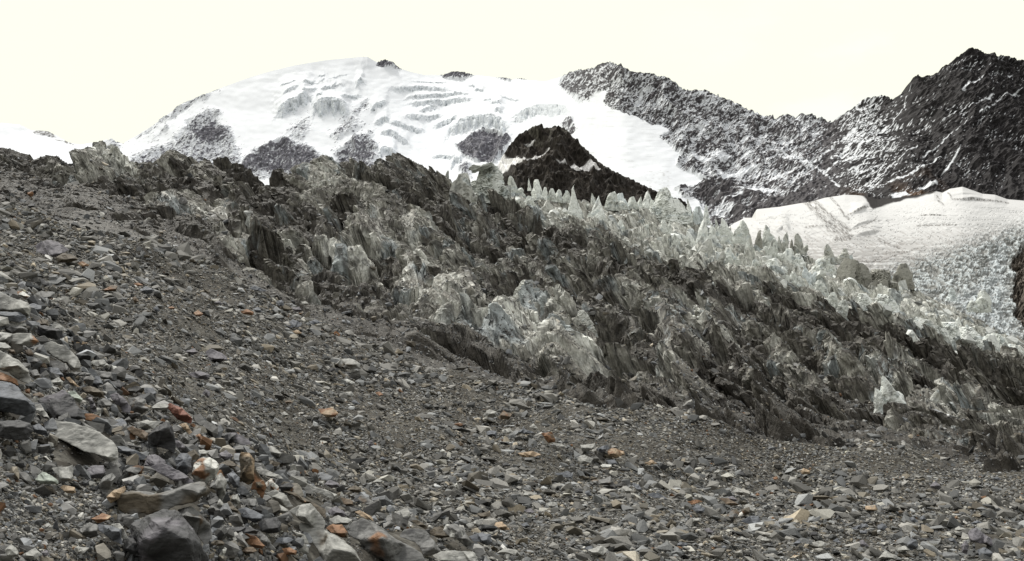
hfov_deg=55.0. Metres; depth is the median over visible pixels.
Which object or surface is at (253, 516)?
boulder
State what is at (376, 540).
boulder
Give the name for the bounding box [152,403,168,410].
boulder
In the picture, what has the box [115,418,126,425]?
rock
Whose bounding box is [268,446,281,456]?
boulder
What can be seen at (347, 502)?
rock
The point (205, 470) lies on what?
boulder
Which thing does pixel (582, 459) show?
rock
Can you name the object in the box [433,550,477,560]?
boulder
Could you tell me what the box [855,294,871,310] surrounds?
serac
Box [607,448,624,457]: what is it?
boulder
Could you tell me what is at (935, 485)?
rock
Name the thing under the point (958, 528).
rock
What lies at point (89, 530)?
boulder
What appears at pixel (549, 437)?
rock
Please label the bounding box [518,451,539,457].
boulder
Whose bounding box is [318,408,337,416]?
boulder
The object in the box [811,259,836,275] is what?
serac
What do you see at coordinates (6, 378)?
boulder
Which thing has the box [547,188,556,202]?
serac
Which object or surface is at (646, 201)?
serac
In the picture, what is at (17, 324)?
boulder
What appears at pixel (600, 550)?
boulder
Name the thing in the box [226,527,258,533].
boulder
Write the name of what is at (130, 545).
boulder
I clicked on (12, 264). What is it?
rock
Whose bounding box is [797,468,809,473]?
rock
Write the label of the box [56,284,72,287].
boulder
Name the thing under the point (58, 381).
rock
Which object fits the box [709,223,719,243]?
serac
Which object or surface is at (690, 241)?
serac
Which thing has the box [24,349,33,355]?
rock
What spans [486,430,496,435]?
rock
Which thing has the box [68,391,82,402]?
rock
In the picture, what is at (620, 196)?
serac
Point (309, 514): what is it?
boulder
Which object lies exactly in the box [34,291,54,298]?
boulder
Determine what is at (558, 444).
rock
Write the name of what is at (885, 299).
serac
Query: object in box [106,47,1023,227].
mountain range
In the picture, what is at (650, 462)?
rock
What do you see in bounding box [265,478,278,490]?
rock
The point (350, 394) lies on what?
rock
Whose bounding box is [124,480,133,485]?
rock
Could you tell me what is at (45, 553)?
rock
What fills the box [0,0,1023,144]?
sky
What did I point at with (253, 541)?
boulder
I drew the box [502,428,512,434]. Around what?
rock
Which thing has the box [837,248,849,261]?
serac
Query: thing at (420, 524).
boulder
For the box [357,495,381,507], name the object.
boulder
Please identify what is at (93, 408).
rock
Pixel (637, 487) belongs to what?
rock
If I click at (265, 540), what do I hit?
boulder
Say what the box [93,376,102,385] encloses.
rock
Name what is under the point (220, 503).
rock
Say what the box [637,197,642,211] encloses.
serac
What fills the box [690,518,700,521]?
rock
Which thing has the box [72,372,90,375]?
boulder
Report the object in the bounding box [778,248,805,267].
serac
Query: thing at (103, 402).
rock
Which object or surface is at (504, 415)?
rock
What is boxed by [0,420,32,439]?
boulder
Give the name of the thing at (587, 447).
rock
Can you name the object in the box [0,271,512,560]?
bank rubble
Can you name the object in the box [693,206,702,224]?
serac
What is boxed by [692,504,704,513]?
rock
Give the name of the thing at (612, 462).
rock
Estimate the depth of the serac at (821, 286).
259.50 m
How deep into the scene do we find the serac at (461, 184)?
212.35 m
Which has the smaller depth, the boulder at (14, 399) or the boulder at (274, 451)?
the boulder at (14, 399)
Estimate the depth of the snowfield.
844.44 m
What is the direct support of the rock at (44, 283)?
on the moraine slope at (68, 459)
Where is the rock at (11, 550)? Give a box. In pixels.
[5,544,18,557]
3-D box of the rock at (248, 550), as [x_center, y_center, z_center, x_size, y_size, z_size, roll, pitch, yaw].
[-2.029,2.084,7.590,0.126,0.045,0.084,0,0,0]
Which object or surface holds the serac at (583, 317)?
on the glacier
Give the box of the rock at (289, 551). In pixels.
[282,547,296,554]
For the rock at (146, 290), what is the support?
on the moraine slope at (68, 459)
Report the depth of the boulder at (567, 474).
24.97 m
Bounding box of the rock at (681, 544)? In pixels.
[677,542,687,546]
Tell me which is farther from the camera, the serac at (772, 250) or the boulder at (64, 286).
the serac at (772, 250)
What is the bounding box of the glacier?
[0,140,1023,472]
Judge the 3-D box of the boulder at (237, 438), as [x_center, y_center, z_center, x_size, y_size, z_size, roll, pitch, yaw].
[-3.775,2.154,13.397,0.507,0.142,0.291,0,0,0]
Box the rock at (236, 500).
[232,494,240,506]
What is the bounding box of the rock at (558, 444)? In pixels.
[553,443,565,446]
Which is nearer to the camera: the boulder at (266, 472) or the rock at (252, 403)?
the boulder at (266, 472)
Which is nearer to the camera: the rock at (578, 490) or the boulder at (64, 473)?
the boulder at (64, 473)
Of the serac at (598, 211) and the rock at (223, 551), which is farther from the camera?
the serac at (598, 211)
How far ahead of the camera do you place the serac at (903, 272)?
375.35 m
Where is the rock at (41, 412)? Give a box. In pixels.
[35,404,49,418]
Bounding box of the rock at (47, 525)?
[42,523,51,527]
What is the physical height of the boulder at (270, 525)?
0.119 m
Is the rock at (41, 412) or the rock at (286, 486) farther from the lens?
the rock at (286, 486)
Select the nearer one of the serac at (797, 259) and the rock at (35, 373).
the rock at (35, 373)
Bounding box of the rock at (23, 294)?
[17,291,29,299]
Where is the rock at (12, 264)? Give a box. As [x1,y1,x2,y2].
[9,260,16,266]
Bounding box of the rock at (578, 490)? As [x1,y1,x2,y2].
[574,488,582,492]
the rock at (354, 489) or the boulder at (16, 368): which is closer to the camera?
the boulder at (16, 368)
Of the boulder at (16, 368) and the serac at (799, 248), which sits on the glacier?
the serac at (799, 248)
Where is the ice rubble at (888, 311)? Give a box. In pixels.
[506,185,1023,353]
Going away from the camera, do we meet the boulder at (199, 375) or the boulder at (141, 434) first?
the boulder at (141, 434)
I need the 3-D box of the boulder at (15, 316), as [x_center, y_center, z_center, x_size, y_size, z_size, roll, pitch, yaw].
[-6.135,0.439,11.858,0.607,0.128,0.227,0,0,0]
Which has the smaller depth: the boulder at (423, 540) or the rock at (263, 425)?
the boulder at (423, 540)
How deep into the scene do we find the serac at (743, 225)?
351.96 m
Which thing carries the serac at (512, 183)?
on the glacier
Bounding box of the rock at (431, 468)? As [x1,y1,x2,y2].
[424,467,438,470]
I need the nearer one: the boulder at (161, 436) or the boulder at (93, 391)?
the boulder at (161, 436)
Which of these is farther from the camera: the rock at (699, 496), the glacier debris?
the glacier debris
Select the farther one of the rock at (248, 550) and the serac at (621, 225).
the serac at (621, 225)
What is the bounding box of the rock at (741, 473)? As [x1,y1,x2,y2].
[738,471,745,476]
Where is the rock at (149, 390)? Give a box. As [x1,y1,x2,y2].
[144,387,156,395]
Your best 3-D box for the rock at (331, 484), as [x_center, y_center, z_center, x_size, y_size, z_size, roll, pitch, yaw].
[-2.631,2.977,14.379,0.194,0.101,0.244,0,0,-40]
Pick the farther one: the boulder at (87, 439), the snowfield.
the snowfield
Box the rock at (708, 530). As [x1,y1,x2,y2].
[704,528,713,532]
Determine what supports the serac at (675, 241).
on the glacier
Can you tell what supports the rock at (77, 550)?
on the moraine slope at (68, 459)
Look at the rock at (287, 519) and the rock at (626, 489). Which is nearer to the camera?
the rock at (287, 519)
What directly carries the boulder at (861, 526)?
on the moraine slope at (68, 459)
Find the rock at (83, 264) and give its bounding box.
[78,261,88,266]
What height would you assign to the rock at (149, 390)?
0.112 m
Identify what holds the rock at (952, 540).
on the scree
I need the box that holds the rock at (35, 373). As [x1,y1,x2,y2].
[30,369,40,377]
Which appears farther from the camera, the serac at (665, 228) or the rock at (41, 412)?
the serac at (665, 228)
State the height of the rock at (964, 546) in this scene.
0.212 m
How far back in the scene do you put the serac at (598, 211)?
291.70 m
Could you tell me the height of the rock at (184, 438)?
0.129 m
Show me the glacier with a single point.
(502, 242)
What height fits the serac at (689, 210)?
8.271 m
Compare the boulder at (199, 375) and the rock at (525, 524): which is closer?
the rock at (525, 524)
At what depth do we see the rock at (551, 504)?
19.00 m
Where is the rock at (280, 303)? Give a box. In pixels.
[277,300,283,305]
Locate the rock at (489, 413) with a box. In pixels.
[483,409,496,416]
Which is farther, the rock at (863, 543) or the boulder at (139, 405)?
the rock at (863, 543)
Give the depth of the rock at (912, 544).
18.64 m
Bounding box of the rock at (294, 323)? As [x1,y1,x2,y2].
[286,319,301,327]
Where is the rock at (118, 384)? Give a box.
[112,380,122,388]
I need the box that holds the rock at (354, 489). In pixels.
[347,486,360,492]
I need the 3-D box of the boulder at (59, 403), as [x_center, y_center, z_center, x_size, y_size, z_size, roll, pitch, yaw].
[-4.013,1.115,8.777,0.589,0.252,0.253,0,0,39]
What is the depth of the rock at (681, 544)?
16.20 m
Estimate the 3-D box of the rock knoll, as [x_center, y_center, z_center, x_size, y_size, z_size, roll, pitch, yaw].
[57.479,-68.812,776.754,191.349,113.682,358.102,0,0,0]
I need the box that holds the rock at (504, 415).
[498,410,511,419]
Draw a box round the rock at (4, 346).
[0,342,10,350]
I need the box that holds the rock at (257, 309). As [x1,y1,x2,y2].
[253,307,261,311]
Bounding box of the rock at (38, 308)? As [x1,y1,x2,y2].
[29,303,41,312]
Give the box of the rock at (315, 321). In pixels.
[308,319,321,323]
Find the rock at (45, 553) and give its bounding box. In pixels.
[41,550,48,556]
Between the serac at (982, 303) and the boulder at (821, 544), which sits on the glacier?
the serac at (982, 303)
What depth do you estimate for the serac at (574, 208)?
286.71 m
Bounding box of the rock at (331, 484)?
[324,480,339,487]
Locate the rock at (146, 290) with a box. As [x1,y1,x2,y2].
[140,286,153,293]
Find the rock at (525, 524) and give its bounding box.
[521,522,529,527]
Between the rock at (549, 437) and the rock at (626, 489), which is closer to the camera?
the rock at (626, 489)
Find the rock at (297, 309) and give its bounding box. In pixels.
[292,307,301,311]
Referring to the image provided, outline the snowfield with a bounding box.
[729,187,1023,340]
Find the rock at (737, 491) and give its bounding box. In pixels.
[733,488,742,493]
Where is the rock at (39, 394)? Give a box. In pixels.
[33,392,43,397]
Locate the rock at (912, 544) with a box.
[907,538,917,550]
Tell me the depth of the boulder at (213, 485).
8.41 m
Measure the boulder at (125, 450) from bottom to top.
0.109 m
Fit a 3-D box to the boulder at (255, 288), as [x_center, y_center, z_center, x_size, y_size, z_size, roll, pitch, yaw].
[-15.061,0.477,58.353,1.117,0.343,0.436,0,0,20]
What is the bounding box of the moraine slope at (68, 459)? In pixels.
[0,207,1023,560]
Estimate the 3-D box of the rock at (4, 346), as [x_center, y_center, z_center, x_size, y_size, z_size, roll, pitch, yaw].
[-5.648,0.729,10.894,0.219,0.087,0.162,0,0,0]
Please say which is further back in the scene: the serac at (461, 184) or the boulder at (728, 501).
the serac at (461, 184)
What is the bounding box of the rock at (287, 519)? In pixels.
[285,516,293,523]
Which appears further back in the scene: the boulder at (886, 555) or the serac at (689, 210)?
the serac at (689, 210)
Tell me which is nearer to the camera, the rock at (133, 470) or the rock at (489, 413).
the rock at (133, 470)
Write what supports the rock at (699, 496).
on the moraine slope at (68, 459)
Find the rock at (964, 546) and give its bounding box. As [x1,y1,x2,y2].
[961,541,968,553]
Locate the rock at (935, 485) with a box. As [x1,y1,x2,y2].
[930,481,940,489]
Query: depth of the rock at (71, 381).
11.29 m
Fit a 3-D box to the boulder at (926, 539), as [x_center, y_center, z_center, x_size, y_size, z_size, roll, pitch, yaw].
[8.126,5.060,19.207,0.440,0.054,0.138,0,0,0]
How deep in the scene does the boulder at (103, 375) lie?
12.98 m
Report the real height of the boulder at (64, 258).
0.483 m
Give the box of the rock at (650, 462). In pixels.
[645,460,655,464]
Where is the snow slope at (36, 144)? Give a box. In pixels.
[0,123,107,163]
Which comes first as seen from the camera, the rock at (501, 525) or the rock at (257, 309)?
the rock at (501, 525)
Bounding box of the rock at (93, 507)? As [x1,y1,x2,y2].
[90,504,97,509]
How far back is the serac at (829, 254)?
367.98 m
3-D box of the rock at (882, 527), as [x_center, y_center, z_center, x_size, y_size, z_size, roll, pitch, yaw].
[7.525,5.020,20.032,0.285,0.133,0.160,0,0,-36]
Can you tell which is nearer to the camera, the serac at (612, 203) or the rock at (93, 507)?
the rock at (93, 507)
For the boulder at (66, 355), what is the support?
on the moraine slope at (68, 459)
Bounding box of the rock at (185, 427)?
[179,423,191,433]
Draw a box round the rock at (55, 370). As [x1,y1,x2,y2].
[47,367,63,376]
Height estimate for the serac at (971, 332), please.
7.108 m
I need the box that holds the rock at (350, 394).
[344,391,353,396]
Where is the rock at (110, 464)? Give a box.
[107,462,120,467]
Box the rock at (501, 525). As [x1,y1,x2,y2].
[495,522,509,529]
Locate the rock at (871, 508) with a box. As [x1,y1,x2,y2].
[865,505,876,510]
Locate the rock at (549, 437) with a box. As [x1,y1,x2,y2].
[541,432,555,442]
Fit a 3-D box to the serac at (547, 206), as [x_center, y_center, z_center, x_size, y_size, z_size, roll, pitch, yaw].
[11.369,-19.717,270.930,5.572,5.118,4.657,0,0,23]
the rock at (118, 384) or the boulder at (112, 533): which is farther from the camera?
the rock at (118, 384)
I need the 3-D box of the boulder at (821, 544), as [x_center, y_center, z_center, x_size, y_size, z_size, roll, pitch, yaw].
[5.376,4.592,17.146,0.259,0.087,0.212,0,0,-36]
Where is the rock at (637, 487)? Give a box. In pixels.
[632,483,641,490]
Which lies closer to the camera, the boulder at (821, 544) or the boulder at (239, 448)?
the boulder at (239, 448)
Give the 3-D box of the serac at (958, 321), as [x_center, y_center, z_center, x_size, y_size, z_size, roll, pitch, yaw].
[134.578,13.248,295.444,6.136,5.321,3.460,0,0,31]
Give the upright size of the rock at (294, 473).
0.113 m
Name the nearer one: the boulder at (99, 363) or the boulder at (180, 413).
the boulder at (180, 413)
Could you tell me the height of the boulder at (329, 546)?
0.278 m
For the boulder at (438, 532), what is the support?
on the moraine slope at (68, 459)
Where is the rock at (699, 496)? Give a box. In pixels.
[694,494,703,499]
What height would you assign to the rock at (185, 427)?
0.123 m
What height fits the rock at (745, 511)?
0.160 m
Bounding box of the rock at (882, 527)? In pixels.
[877,523,886,530]
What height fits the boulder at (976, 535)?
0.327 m
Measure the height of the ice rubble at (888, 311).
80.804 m
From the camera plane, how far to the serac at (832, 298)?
226.16 m
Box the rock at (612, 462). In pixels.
[606,459,616,464]
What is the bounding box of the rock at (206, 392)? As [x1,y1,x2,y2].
[202,389,209,397]
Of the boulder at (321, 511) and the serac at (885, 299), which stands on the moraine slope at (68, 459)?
the boulder at (321, 511)
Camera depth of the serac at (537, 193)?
293.81 m
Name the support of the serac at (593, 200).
on the glacier
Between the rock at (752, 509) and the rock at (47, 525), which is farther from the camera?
the rock at (752, 509)
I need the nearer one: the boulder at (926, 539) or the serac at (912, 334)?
the boulder at (926, 539)
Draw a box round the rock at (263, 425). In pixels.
[258,422,267,427]
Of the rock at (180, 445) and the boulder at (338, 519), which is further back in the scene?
the boulder at (338, 519)
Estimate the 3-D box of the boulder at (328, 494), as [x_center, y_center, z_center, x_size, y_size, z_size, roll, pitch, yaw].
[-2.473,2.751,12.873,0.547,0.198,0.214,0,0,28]
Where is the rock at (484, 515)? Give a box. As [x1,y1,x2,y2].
[479,512,490,517]
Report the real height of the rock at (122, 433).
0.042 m
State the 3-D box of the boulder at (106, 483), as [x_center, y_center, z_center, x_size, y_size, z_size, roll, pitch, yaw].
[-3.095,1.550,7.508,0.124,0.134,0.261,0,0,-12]
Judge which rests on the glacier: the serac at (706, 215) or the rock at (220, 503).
the serac at (706, 215)
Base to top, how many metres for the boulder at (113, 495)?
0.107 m
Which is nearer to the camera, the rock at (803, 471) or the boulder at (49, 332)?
the boulder at (49, 332)
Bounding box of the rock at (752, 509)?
[743,504,755,512]
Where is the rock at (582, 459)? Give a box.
[577,455,592,463]
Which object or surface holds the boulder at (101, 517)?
on the moraine slope at (68, 459)
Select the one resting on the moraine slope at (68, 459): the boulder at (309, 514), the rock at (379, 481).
the rock at (379, 481)
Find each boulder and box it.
[0,292,30,318]
[0,312,26,321]
[0,332,38,346]
[0,351,31,383]
[0,373,17,385]
[0,381,35,415]
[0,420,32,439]
[5,326,27,332]
[9,321,26,326]
[23,548,40,559]
[34,240,68,256]
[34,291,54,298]
[34,325,63,339]
[35,472,57,483]
[38,390,85,419]
[43,341,80,371]
[49,360,68,371]
[50,322,66,330]
[52,465,72,480]
[53,420,117,462]
[56,253,77,262]
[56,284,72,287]
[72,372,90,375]
[80,522,98,537]
[81,386,103,396]
[87,465,105,477]
[91,359,109,367]
[91,513,110,522]
[95,370,112,379]
[97,524,121,543]
[98,473,115,494]
[107,486,125,502]
[110,393,130,412]
[111,523,127,538]
[116,481,208,513]
[117,446,146,459]
[123,534,139,555]
[124,386,140,392]
[127,426,147,440]
[128,397,148,413]
[130,509,208,560]
[134,420,160,428]
[143,454,165,466]
[148,422,175,452]
[151,462,193,483]
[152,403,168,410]
[168,403,191,423]
[175,453,191,474]
[178,506,211,544]
[188,371,209,379]
[191,457,218,482]
[199,450,208,456]
[206,348,227,360]
[206,477,216,498]
[215,473,226,501]
[219,460,236,467]
[221,433,250,444]
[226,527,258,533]
[227,471,239,487]
[234,444,249,452]
[238,507,263,522]
[239,452,254,484]
[245,533,264,548]
[250,286,265,290]
[250,467,266,497]
[256,468,282,478]
[258,517,280,533]
[259,531,275,549]
[265,490,291,507]
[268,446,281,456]
[269,460,280,465]
[275,537,293,544]
[278,504,288,512]
[284,491,325,517]
[289,503,324,528]
[299,522,360,560]
[308,484,336,499]
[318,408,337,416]
[326,524,347,537]
[328,506,345,516]
[329,515,351,525]
[335,358,359,369]
[348,518,425,560]
[356,510,372,520]
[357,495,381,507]
[399,528,440,555]
[411,520,427,528]
[430,525,448,537]
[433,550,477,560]
[443,524,472,549]
[466,518,482,527]
[469,533,491,544]
[496,548,520,555]
[518,428,533,433]
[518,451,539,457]
[556,471,572,478]
[588,546,607,554]
[592,476,614,486]
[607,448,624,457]
[647,492,666,498]
[719,498,738,505]
[741,516,760,523]
[812,541,828,547]
[851,524,868,528]
[879,551,896,559]
[917,538,938,540]
[968,528,1003,548]
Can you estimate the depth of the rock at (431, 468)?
22.66 m
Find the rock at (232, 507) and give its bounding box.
[227,501,240,514]
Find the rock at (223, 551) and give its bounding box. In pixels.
[219,547,226,555]
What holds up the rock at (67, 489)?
on the moraine slope at (68, 459)
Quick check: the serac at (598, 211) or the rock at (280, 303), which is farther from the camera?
the serac at (598, 211)
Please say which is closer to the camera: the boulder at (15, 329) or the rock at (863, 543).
the boulder at (15, 329)
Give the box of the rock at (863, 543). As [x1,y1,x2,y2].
[859,540,868,546]
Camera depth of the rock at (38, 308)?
14.61 m
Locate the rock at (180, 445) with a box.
[175,440,184,449]
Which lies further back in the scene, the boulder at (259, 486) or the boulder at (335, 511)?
the boulder at (335, 511)
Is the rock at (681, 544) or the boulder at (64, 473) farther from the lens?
the rock at (681, 544)
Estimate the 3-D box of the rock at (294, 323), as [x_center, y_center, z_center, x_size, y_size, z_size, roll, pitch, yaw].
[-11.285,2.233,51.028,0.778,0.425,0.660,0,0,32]
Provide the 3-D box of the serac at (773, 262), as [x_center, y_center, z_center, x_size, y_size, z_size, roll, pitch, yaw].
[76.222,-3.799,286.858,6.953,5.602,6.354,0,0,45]
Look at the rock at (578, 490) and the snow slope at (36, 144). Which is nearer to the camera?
the rock at (578, 490)
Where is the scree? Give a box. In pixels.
[0,202,1023,560]
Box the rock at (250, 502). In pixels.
[242,498,257,507]
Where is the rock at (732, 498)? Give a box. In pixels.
[728,496,736,500]
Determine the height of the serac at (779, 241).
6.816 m
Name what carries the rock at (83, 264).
on the moraine slope at (68, 459)
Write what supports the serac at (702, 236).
on the glacier
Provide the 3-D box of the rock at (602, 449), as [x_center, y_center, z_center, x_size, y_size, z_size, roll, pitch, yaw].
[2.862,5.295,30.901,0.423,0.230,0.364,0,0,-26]
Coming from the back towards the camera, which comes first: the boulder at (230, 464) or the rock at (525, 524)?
the rock at (525, 524)
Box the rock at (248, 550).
[242,547,256,553]
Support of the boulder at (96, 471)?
on the moraine slope at (68, 459)
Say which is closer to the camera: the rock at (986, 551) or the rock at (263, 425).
the rock at (986, 551)
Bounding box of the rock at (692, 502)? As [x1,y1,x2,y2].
[687,500,702,504]
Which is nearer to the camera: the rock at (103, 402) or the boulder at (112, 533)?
the boulder at (112, 533)
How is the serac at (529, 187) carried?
on the glacier
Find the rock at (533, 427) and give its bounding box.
[530,423,537,430]
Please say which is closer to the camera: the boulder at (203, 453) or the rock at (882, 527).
the boulder at (203, 453)
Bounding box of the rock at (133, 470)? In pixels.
[125,467,141,474]
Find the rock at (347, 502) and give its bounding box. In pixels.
[341,497,353,505]
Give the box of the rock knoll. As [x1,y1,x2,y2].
[496,123,691,213]
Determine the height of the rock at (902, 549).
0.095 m
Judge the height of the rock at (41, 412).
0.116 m
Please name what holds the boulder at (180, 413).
on the moraine slope at (68, 459)
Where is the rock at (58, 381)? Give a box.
[51,377,62,385]
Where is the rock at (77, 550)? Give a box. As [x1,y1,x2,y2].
[74,545,81,553]
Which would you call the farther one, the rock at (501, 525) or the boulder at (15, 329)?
the rock at (501, 525)
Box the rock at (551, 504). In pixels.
[547,502,556,506]
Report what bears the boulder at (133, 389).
on the moraine slope at (68, 459)
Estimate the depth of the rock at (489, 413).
40.86 m
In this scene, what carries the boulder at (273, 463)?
on the moraine slope at (68, 459)
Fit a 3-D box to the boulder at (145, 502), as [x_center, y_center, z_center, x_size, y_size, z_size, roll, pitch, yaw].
[-2.574,1.612,7.278,0.684,0.241,0.369,0,0,0]
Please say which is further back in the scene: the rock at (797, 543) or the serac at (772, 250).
the serac at (772, 250)
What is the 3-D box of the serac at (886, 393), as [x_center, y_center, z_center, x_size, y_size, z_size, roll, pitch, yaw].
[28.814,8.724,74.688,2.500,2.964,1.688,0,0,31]
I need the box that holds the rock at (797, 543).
[793,540,800,546]
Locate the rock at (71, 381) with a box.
[66,377,78,386]
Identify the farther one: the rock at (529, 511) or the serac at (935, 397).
the serac at (935, 397)
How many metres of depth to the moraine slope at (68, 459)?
31.61 m
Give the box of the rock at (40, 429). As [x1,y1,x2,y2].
[32,424,48,435]
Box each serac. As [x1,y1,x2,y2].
[448,173,476,203]
[469,162,510,203]
[508,176,524,196]
[513,280,524,297]
[525,196,537,207]
[527,180,531,190]
[531,179,547,201]
[543,200,557,211]
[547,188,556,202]
[555,190,564,202]
[563,190,570,203]
[568,186,582,218]
[577,310,597,336]
[591,193,595,204]
[591,196,605,219]
[605,191,630,211]
[617,193,628,207]
[618,220,625,232]
[627,196,640,209]
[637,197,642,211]
[642,191,651,209]
[649,200,653,211]
[651,187,692,226]
[660,220,671,234]
[671,234,680,248]
[681,232,693,247]
[686,217,713,247]
[687,199,693,220]
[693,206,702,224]
[698,239,725,266]
[702,205,710,225]
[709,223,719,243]
[716,218,732,240]
[720,229,746,248]
[724,247,741,264]
[737,220,749,238]
[744,234,753,256]
[746,259,759,268]
[748,234,757,254]
[753,230,762,248]
[762,225,778,247]
[762,238,787,260]
[766,258,787,273]
[777,236,782,252]
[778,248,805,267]
[781,232,788,252]
[788,271,806,288]
[792,233,807,254]
[802,266,816,285]
[809,280,828,296]
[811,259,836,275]
[820,244,840,264]
[826,292,837,307]
[829,258,864,286]
[836,300,852,320]
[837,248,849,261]
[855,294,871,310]
[860,263,878,288]
[870,269,899,290]
[873,376,905,413]
[874,294,899,313]
[892,263,914,289]
[906,330,919,341]
[913,317,948,340]
[930,390,943,404]
[941,322,958,344]
[945,287,956,300]
[955,316,968,326]
[956,327,1000,352]
[966,290,991,312]
[991,333,1007,344]
[1007,344,1023,355]
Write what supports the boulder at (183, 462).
on the moraine slope at (68, 459)
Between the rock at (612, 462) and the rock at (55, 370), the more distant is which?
the rock at (612, 462)
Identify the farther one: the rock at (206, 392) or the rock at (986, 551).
the rock at (206, 392)
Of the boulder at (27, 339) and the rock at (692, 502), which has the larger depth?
the rock at (692, 502)
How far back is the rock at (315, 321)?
52.92 m
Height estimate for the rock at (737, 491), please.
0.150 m
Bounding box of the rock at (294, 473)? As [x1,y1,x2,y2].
[289,470,299,475]
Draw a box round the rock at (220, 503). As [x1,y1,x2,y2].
[217,499,223,506]
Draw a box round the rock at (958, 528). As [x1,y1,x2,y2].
[955,526,964,530]
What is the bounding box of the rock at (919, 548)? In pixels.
[915,546,923,550]
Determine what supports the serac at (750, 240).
on the glacier
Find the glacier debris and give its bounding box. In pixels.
[0,146,1023,475]
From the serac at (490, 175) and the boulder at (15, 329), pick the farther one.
the serac at (490, 175)
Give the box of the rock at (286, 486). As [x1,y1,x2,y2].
[278,482,293,490]
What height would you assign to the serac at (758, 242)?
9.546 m
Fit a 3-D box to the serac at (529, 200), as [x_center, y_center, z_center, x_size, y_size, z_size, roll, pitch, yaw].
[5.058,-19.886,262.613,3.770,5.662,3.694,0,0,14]
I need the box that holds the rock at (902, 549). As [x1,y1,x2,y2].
[896,546,908,551]
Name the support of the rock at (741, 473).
on the moraine slope at (68, 459)
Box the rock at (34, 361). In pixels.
[30,357,39,363]
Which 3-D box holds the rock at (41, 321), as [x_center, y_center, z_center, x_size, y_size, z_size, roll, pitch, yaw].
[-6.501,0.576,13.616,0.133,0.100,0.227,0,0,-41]
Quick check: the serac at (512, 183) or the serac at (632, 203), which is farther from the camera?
the serac at (632, 203)
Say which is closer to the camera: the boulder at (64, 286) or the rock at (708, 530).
the rock at (708, 530)
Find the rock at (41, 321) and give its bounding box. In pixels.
[36,318,47,325]
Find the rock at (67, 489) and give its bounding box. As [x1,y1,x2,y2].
[60,485,75,492]
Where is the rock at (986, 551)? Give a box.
[978,547,992,556]
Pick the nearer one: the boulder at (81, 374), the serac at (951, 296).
the boulder at (81, 374)
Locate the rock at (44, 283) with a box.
[39,279,50,286]
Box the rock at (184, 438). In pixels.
[179,432,189,443]
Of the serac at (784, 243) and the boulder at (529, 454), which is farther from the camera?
the serac at (784, 243)
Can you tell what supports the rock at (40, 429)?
on the moraine slope at (68, 459)
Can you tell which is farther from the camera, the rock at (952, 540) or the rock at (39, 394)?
the rock at (952, 540)
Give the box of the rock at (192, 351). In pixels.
[186,348,197,354]
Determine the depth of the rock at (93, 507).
6.99 m
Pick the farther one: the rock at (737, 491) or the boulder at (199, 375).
the rock at (737, 491)
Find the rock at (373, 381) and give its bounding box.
[369,377,377,383]
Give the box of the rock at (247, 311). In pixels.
[241,309,253,314]
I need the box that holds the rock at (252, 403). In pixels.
[245,401,258,406]
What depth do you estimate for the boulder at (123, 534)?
6.12 m
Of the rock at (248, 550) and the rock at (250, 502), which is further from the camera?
the rock at (250, 502)
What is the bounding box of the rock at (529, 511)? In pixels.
[524,508,533,513]
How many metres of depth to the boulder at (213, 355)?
29.29 m
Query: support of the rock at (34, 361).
on the bank rubble at (86, 355)
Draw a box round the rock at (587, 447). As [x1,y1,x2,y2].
[580,443,595,451]
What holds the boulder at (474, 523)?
on the moraine slope at (68, 459)
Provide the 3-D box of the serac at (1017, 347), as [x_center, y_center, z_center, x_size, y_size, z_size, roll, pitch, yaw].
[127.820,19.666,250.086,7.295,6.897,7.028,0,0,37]
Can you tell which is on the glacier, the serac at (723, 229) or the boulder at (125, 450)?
the serac at (723, 229)
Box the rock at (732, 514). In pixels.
[726,509,739,519]
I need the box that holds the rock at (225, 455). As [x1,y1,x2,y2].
[218,450,233,460]
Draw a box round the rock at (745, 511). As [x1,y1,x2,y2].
[741,507,749,515]
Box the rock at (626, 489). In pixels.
[618,486,632,492]
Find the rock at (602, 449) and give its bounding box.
[597,445,608,452]
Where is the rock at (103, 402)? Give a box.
[97,398,111,406]
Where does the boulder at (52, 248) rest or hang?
on the moraine slope at (68, 459)
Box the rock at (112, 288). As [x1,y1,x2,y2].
[103,285,116,291]
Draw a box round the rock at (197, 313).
[194,310,202,315]
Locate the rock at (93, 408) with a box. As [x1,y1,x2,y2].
[87,397,96,411]
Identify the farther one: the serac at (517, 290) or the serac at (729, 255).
the serac at (729, 255)
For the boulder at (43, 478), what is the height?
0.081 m
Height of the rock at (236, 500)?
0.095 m
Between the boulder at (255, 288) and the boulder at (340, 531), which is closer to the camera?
the boulder at (340, 531)
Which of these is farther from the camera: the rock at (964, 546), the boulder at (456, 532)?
the rock at (964, 546)
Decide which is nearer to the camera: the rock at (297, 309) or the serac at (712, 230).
the rock at (297, 309)
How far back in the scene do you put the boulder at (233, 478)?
9.28 m
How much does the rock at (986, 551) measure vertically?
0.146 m
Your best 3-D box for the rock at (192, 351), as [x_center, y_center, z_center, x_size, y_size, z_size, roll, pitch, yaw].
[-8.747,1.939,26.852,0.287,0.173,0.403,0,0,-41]
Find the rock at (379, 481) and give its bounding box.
[373,479,384,483]
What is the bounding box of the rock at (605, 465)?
[600,464,610,467]
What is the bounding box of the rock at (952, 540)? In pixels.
[947,538,956,542]
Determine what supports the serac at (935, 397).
on the glacier
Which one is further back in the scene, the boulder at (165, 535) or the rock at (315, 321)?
the rock at (315, 321)
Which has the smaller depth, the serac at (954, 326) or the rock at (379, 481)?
the rock at (379, 481)
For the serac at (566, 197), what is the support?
on the glacier
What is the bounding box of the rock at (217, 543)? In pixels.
[211,540,224,545]
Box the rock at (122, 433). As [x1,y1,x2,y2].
[114,431,124,435]
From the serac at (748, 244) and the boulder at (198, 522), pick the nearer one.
the boulder at (198, 522)
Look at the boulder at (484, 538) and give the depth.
12.99 m
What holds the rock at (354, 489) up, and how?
on the moraine slope at (68, 459)

